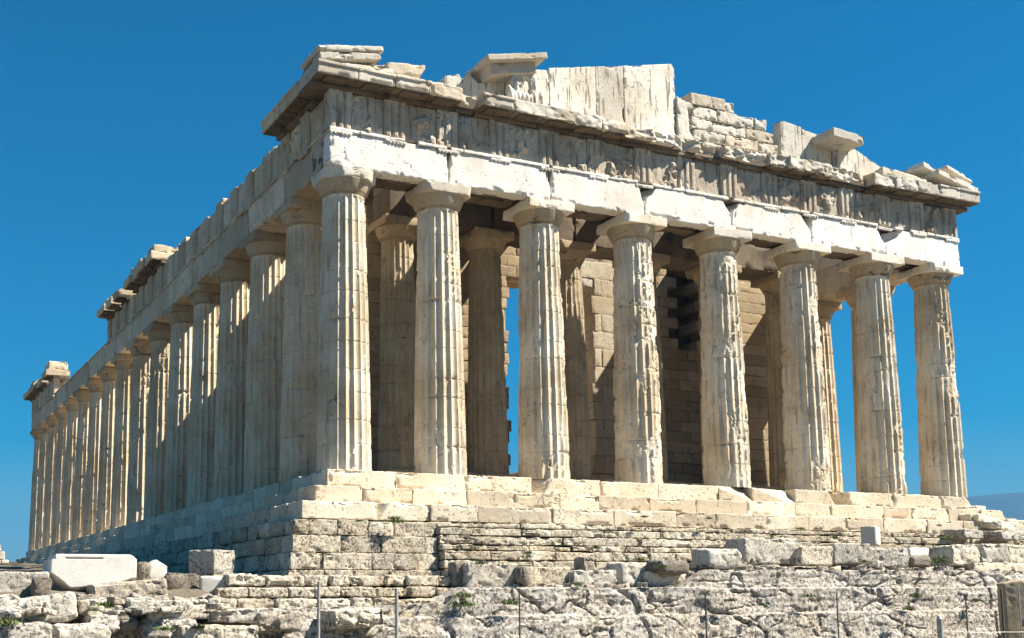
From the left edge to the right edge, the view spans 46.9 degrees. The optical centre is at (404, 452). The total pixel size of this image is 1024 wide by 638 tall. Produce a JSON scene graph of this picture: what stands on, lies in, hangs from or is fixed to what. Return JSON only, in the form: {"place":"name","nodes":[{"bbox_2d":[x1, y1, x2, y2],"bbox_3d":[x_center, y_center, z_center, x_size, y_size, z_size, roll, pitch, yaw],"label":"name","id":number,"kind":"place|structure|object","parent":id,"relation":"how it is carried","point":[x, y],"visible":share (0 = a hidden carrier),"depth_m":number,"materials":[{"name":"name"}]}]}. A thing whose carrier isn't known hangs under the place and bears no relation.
{"place":"outdoors","nodes":[
{"label":"outdoors","id":0,"kind":"place"},
{"bbox_2d":[0,562,451,608],"bbox_3d":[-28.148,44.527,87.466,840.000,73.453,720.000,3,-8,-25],"label":"ground","id":1,"kind":"structure","parent":0,"point":[38,567],"depth_m":28.43,"materials":[{"name":"beige stone"}]},
{"bbox_2d":[0,545,8,562],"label":"stone wall","id":2,"kind":"structure","parent":1,"relation":"on","point":[2,556],"depth_m":90.76,"materials":[{"name":"beige stone"}]},
{"bbox_2d":[0,571,48,591],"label":"marble block","id":3,"kind":"object","parent":1,"relation":"on","point":[11,581],"depth_m":25.85,"materials":[{"name":"white stone"}]},
{"bbox_2d":[0,619,52,637],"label":"rock","id":4,"kind":"object","parent":1,"relation":"on","point":[30,629],"visible":0.88,"depth_m":22.44,"materials":[{"name":"beige stone"}]},
{"bbox_2d":[30,576,51,595],"bbox_3d":[-8.004,2.969,25.808,0.455,0.478,0.520,3,-8,-25],"label":"rock","id":5,"kind":"object","parent":1,"relation":"on","point":[39,586],"visible":0.84,"depth_m":25.61,"materials":[{"name":"brown stone"}]},
{"bbox_2d":[51,622,110,637],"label":"rock","id":6,"kind":"object","parent":1,"relation":"on","point":[84,630],"visible":0.88,"depth_m":23.24,"materials":[{"name":"stone"}]},
{"bbox_2d":[81,615,119,632],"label":"broken block","id":7,"kind":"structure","parent":6,"relation":"on","point":[112,622],"depth_m":23.88,"materials":[{"name":"stone"}]},
{"bbox_2d":[77,600,89,615],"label":"stone block","id":8,"kind":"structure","parent":7,"relation":"on","point":[82,607],"depth_m":24.10,"materials":[{"name":"stone"}]},
{"bbox_2d":[43,554,136,591],"bbox_3d":[-7.387,2.841,27.475,1.962,0.876,1.122,3,-8,-25],"label":"marble block","id":9,"kind":"object","parent":1,"relation":"on","point":[75,572],"depth_m":26.96,"materials":[{"name":"white stone"}]},
{"bbox_2d":[86,578,167,598],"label":"marble slab","id":10,"kind":"structure","parent":1,"relation":"on","point":[125,589],"depth_m":26.65,"materials":[{"name":"beige stone"}]},
{"bbox_2d":[118,615,136,631],"bbox_3d":[-5.821,3.562,24.434,0.460,0.348,0.499,3,-8,-25],"label":"rock","id":11,"kind":"object","parent":1,"relation":"on","point":[127,623],"visible":0.74,"depth_m":24.26,"materials":[{"name":"grey stone"}]},
{"bbox_2d":[135,562,149,579],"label":"rock","id":12,"kind":"object","parent":1,"relation":"on","point":[143,571],"visible":0.48,"depth_m":28.10,"materials":[{"name":"beige stone"}]},
{"bbox_2d":[149,560,166,578],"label":"marble block","id":13,"kind":"object","parent":1,"relation":"on","point":[158,569],"depth_m":28.42,"materials":[{"name":"white stone"}]},
{"bbox_2d":[163,573,199,589],"bbox_3d":[-5.381,3.227,28.144,0.940,0.681,0.753,3,-8,-25],"label":"rock","id":14,"kind":"object","parent":1,"relation":"on","point":[182,581],"visible":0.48,"depth_m":27.86,"materials":[{"name":"beige stone"}]},
{"bbox_2d":[189,550,234,575],"bbox_3d":[-4.861,2.809,29.542,0.816,0.704,0.910,-4,-8,26],"label":"marble block","id":15,"kind":"object","parent":1,"relation":"on","point":[209,562],"depth_m":29.20,"materials":[{"name":"white stone"}]},
{"bbox_2d":[199,576,226,591],"bbox_3d":[-4.546,3.270,27.767,0.631,0.691,0.508,1,-7,-13],"label":"marble fragment","id":16,"kind":"object","parent":1,"relation":"on","point":[208,583],"visible":0.46,"depth_m":27.54,"materials":[{"name":"white stone"}]},
{"bbox_2d":[177,624,258,637],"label":"broken block","id":17,"kind":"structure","parent":1,"relation":"on","point":[223,631],"depth_m":24.82,"materials":[{"name":"stone"}]},
{"bbox_2d":[317,581,319,637],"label":"barrier post","id":18,"kind":"object","parent":1,"relation":"on","point":[318,609],"visible":1,"depth_m":23.37,"materials":[{"name":"metal"}]},
{"bbox_2d":[211,573,450,616],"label":"stone wall","id":19,"kind":"structure","parent":1,"relation":"on","point":[354,587],"depth_m":28.12,"materials":[{"name":"beige stone"}]},
{"bbox_2d":[395,588,397,637],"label":"barrier post","id":20,"kind":"object","parent":1,"relation":"on","point":[396,612],"visible":1,"depth_m":24.10,"materials":[{"name":"metal"}]},
{"bbox_2d":[0,515,982,630],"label":"weeds","id":21,"kind":"object","parent":1,"relation":"on","point":[396,519],"visible":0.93,"depth_m":30.39,"materials":[{"name":"green plant"}]},
{"bbox_2d":[0,518,1014,617],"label":"rubble","id":22,"kind":"object","parent":1,"relation":"on","point":[215,603],"visible":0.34,"depth_m":25.80,"materials":[{"name":"stone"}]},
{"bbox_2d":[725,537,796,564],"bbox_3d":[10.617,2.939,34.849,2.128,0.831,0.964,3,-8,-24],"label":"stone block","id":23,"kind":"object","parent":22,"relation":"on","point":[759,551],"depth_m":34.38,"materials":[{"name":"stone"}]},
{"bbox_2d":[779,546,832,566],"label":"stone block","id":24,"kind":"object","parent":22,"relation":"on","point":[813,556],"depth_m":34.78,"materials":[{"name":"beige stone"}]},
{"bbox_2d":[817,543,869,565],"bbox_3d":[13.361,3.112,35.864,1.430,0.687,0.956,2,-8,-21],"label":"stone block","id":25,"kind":"object","parent":22,"relation":"on","point":[849,553],"depth_m":35.43,"materials":[{"name":"stone"}]},
{"bbox_2d":[848,548,909,567],"bbox_3d":[14.856,3.325,36.847,1.774,0.653,0.966,3,-8,-25],"label":"stone block","id":26,"kind":"object","parent":22,"relation":"on","point":[890,557],"depth_m":36.45,"materials":[{"name":"grey stone"}]},
{"bbox_2d":[909,556,930,567],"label":"rock","id":27,"kind":"object","parent":22,"relation":"on","point":[918,561],"visible":0.84,"depth_m":36.81,"materials":[{"name":"beige stone"}]},
{"bbox_2d":[16,45,1023,575],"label":"ancient temple","id":28,"kind":"structure","parent":1,"relation":"on","point":[298,363],"depth_m":46.95,"materials":[{"name":"stone"}]},
{"bbox_2d":[505,74,543,103],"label":"statue group","id":29,"kind":"object","parent":28,"relation":"on","point":[515,86],"visible":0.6,"depth_m":43.59,"materials":[{"name":"stone"}]},
{"bbox_2d":[943,528,982,539],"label":"stone block","id":30,"kind":"structure","parent":28,"relation":"on","point":[962,534],"depth_m":47.81,"materials":[{"name":"stone"}]},
{"bbox_2d":[959,513,983,520],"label":"stone block","id":31,"kind":"structure","parent":28,"relation":"on","point":[966,517],"depth_m":49.65,"materials":[{"name":"stone"}]},
{"bbox_2d":[958,506,985,509],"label":"stone block","id":32,"kind":"structure","parent":28,"relation":"on","point":[973,507],"depth_m":50.79,"materials":[{"name":"stone"}]},
{"bbox_2d":[972,514,1000,522],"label":"stone block","id":33,"kind":"structure","parent":28,"relation":"on","point":[979,518],"depth_m":49.44,"materials":[{"name":"stone"}]},
{"bbox_2d":[980,520,1015,530],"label":"stone block","id":34,"kind":"structure","parent":28,"relation":"on","point":[996,525],"depth_m":49.26,"materials":[{"name":"stone"}]},
{"bbox_2d":[982,530,1022,541],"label":"stone block","id":35,"kind":"structure","parent":28,"relation":"on","point":[1002,535],"depth_m":48.28,"materials":[{"name":"stone"}]},
{"bbox_2d":[519,593,520,637],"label":"barrier post","id":36,"kind":"object","parent":1,"relation":"on","point":[519,619],"visible":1,"depth_m":25.34,"materials":[{"name":"metal"}]},
{"bbox_2d":[704,593,707,637],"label":"barrier post","id":37,"kind":"object","parent":1,"relation":"on","point":[705,615],"visible":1,"depth_m":27.53,"materials":[{"name":"metal"}]},
{"bbox_2d":[836,593,839,637],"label":"barrier post","id":38,"kind":"object","parent":1,"relation":"on","point":[837,614],"visible":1,"depth_m":29.30,"materials":[{"name":"metal"}]},
{"bbox_2d":[860,526,880,545],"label":"marble block","id":39,"kind":"object","parent":1,"relation":"on","point":[870,535],"depth_m":43.95,"materials":[{"name":"white stone"}]},
{"bbox_2d":[936,616,943,637],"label":"bollard","id":40,"kind":"object","parent":1,"relation":"on","point":[939,621],"visible":1,"depth_m":30.76,"materials":[{"name":"metal"}]},
{"bbox_2d":[943,630,997,632],"bbox_3d":[15.994,4.815,31.677,4.311,0.116,0.018,3,-8,-25],"label":"wire","id":41,"kind":"object","parent":40,"relation":"attached to","point":[972,632],"visible":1,"depth_m":31.27,"materials":[{"name":"metal"}]},
{"bbox_2d":[965,595,968,637],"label":"barrier post","id":42,"kind":"object","parent":1,"relation":"on","point":[966,616],"visible":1,"depth_m":31.28,"materials":[{"name":"metal"}]},
{"bbox_2d":[1000,588,1004,637],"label":"barrier post","id":43,"kind":"object","parent":1,"relation":"on","point":[1002,612],"visible":1,"depth_m":31.88,"materials":[{"name":"metal"}]},
{"bbox_2d":[997,579,1023,637],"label":"standing slab","id":44,"kind":"structure","parent":1,"relation":"on","point":[1011,608],"depth_m":33.95,"materials":[{"name":"stone"}]},
{"bbox_2d":[1005,519,1023,524],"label":"stone block","id":45,"kind":"structure","parent":1,"relation":"on","point":[1014,520],"depth_m":51.27,"materials":[{"name":"stone"}]},
{"bbox_2d":[1017,586,1022,637],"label":"barrier post","id":46,"kind":"object","parent":1,"relation":"on","point":[1019,611],"visible":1,"depth_m":32.19,"materials":[{"name":"metal"}]},
{"bbox_2d":[0,0,1023,561],"label":"sky","id":47,"kind":"structure","parent":0,"point":[125,125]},
{"bbox_2d":[50,569,1023,637],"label":"bedrock","id":48,"kind":"structure","parent":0,"point":[871,603],"depth_m":32.31,"materials":[{"name":"beige stone"}]},
{"bbox_2d":[0,594,19,618],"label":"boulder","id":49,"kind":"object","parent":48,"relation":"on","point":[9,599],"visible":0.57,"depth_m":23.62,"materials":[{"name":"stone"}]},
{"bbox_2d":[16,592,77,622],"bbox_3d":[-7.334,3.213,24.047,1.230,0.612,1.058,-7,-5,-18],"label":"boulder","id":50,"kind":"object","parent":48,"relation":"on","point":[63,605],"visible":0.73,"depth_m":23.64,"materials":[{"name":"stone"}]},
{"bbox_2d":[76,608,126,620],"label":"broken block","id":51,"kind":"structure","parent":48,"relation":"on","point":[105,612],"depth_m":24.50,"materials":[{"name":"stone"}]},
{"bbox_2d":[123,599,171,616],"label":"stone block","id":52,"kind":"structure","parent":48,"relation":"on","point":[131,602],"depth_m":24.97,"materials":[{"name":"stone"}]},
{"bbox_2d":[141,611,183,621],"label":"broken block","id":53,"kind":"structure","parent":48,"relation":"on","point":[173,616],"depth_m":24.73,"materials":[{"name":"stone"}]},
{"bbox_2d":[134,617,197,637],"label":"rock","id":54,"kind":"object","parent":48,"relation":"on","point":[142,630],"visible":0.69,"depth_m":24.58,"materials":[{"name":"beige stone"}]},
{"bbox_2d":[170,599,209,619],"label":"stone block","id":55,"kind":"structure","parent":48,"relation":"on","point":[195,608],"depth_m":25.25,"materials":[{"name":"beige stone"}]},
{"bbox_2d":[201,608,259,623],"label":"broken block","id":56,"kind":"object","parent":48,"relation":"on","point":[240,616],"depth_m":25.58,"materials":[{"name":"stone"}]},
{"bbox_2d":[246,611,302,631],"bbox_3d":[-2.948,3.767,26.185,1.092,0.459,0.876,2,-7,-34],"label":"broken block","id":57,"kind":"object","parent":48,"relation":"on","point":[278,620],"depth_m":25.88,"materials":[{"name":"stone"}]},
{"bbox_2d":[320,607,383,629],"bbox_3d":[-1.192,3.826,27.041,1.394,0.504,0.828,0,-7,-31],"label":"broken block","id":58,"kind":"object","parent":48,"relation":"on","point":[348,618],"depth_m":26.74,"materials":[{"name":"stone"}]},
{"bbox_2d":[448,560,466,587],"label":"stone block","id":59,"kind":"object","parent":48,"relation":"on","point":[455,571],"depth_m":29.88,"materials":[{"name":"grey stone"}]},
{"bbox_2d":[462,562,517,586],"bbox_3d":[2.080,3.210,30.408,1.609,0.711,0.963,3,-8,-24],"label":"stone block","id":60,"kind":"object","parent":48,"relation":"on","point":[492,574],"depth_m":29.98,"materials":[{"name":"stone"}]},
{"bbox_2d":[513,566,530,586],"bbox_3d":[2.999,3.204,30.243,0.372,0.547,0.540,3,-8,-28],"label":"rock","id":61,"kind":"object","parent":48,"relation":"on","point":[522,576],"visible":0.97,"depth_m":30.06,"materials":[{"name":"beige stone"}]},
{"bbox_2d":[526,566,570,586],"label":"stone block","id":62,"kind":"object","parent":48,"relation":"on","point":[551,575],"depth_m":31.04,"materials":[{"name":"beige stone"}]},
{"bbox_2d":[567,569,616,586],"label":"stone block","id":63,"kind":"object","parent":48,"relation":"on","point":[589,577],"depth_m":31.32,"materials":[{"name":"stone"}]},
{"bbox_2d":[574,557,598,572],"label":"stone block","id":64,"kind":"object","parent":63,"relation":"on","point":[585,563],"depth_m":31.38,"materials":[{"name":"beige stone"}]},
{"bbox_2d":[605,562,646,586],"bbox_3d":[6.177,3.413,32.641,0.985,0.727,0.930,3,-8,-22],"label":"boulder","id":65,"kind":"object","parent":48,"relation":"on","point":[631,573],"visible":0.54,"depth_m":32.24,"materials":[{"name":"stone"}]},
{"bbox_2d":[643,571,685,586],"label":"stone block","id":66,"kind":"object","parent":48,"relation":"on","point":[650,577],"depth_m":32.31,"materials":[{"name":"grey stone"}]},
{"bbox_2d":[645,560,688,574],"bbox_3d":[7.209,3.188,32.503,1.095,0.416,0.958,4,-8,-30],"label":"rock","id":67,"kind":"object","parent":66,"relation":"on","point":[680,567],"visible":0.94,"depth_m":32.13,"materials":[{"name":"beige stone"}]},
{"bbox_2d":[686,571,696,577],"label":"rock","id":68,"kind":"object","parent":48,"relation":"on","point":[689,573],"visible":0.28,"depth_m":32.70,"materials":[{"name":"beige stone"}]},
{"bbox_2d":[691,548,741,569],"bbox_3d":[8.826,3.031,33.308,1.209,0.639,0.959,2,-8,-20],"label":"rock","id":69,"kind":"object","parent":48,"relation":"on","point":[713,559],"visible":0.97,"depth_m":32.94,"materials":[{"name":"stone"}]},
{"bbox_2d":[729,561,747,569],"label":"rock","id":70,"kind":"object","parent":48,"relation":"on","point":[743,566],"visible":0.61,"depth_m":33.13,"materials":[{"name":"beige stone"}]},
{"bbox_2d":[953,562,1023,571],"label":"stone block","id":71,"kind":"structure","parent":48,"relation":"on","point":[983,566],"depth_m":38.06,"materials":[{"name":"stone"}]},
{"bbox_2d":[928,544,979,566],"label":"stone block","id":72,"kind":"object","parent":71,"relation":"on","point":[961,555],"depth_m":37.55,"materials":[{"name":"beige stone"}]},
{"bbox_2d":[906,548,928,556],"bbox_3d":[17.046,3.331,38.844,1.972,0.305,0.916,3,-8,-25],"label":"marble slab","id":73,"kind":"object","parent":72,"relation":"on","point":[918,551],"depth_m":38.19,"materials":[{"name":"white stone"}]},
{"bbox_2d":[965,544,1008,563],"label":"stone block","id":74,"kind":"structure","parent":71,"relation":"on","point":[994,553],"depth_m":38.18,"materials":[{"name":"stone"}]},
{"bbox_2d":[1008,544,1023,562],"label":"stone block","id":75,"kind":"structure","parent":71,"relation":"on","point":[1016,553],"depth_m":38.98,"materials":[{"name":"beige stone"}]},
{"bbox_2d":[966,492,1023,519],"bbox_3d":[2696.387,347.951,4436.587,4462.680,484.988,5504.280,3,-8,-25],"label":"mountain","id":76,"kind":"structure","parent":0,"point":[1009,505],"depth_m":4568.37,"materials":[{"name":"blue"}]}
]}

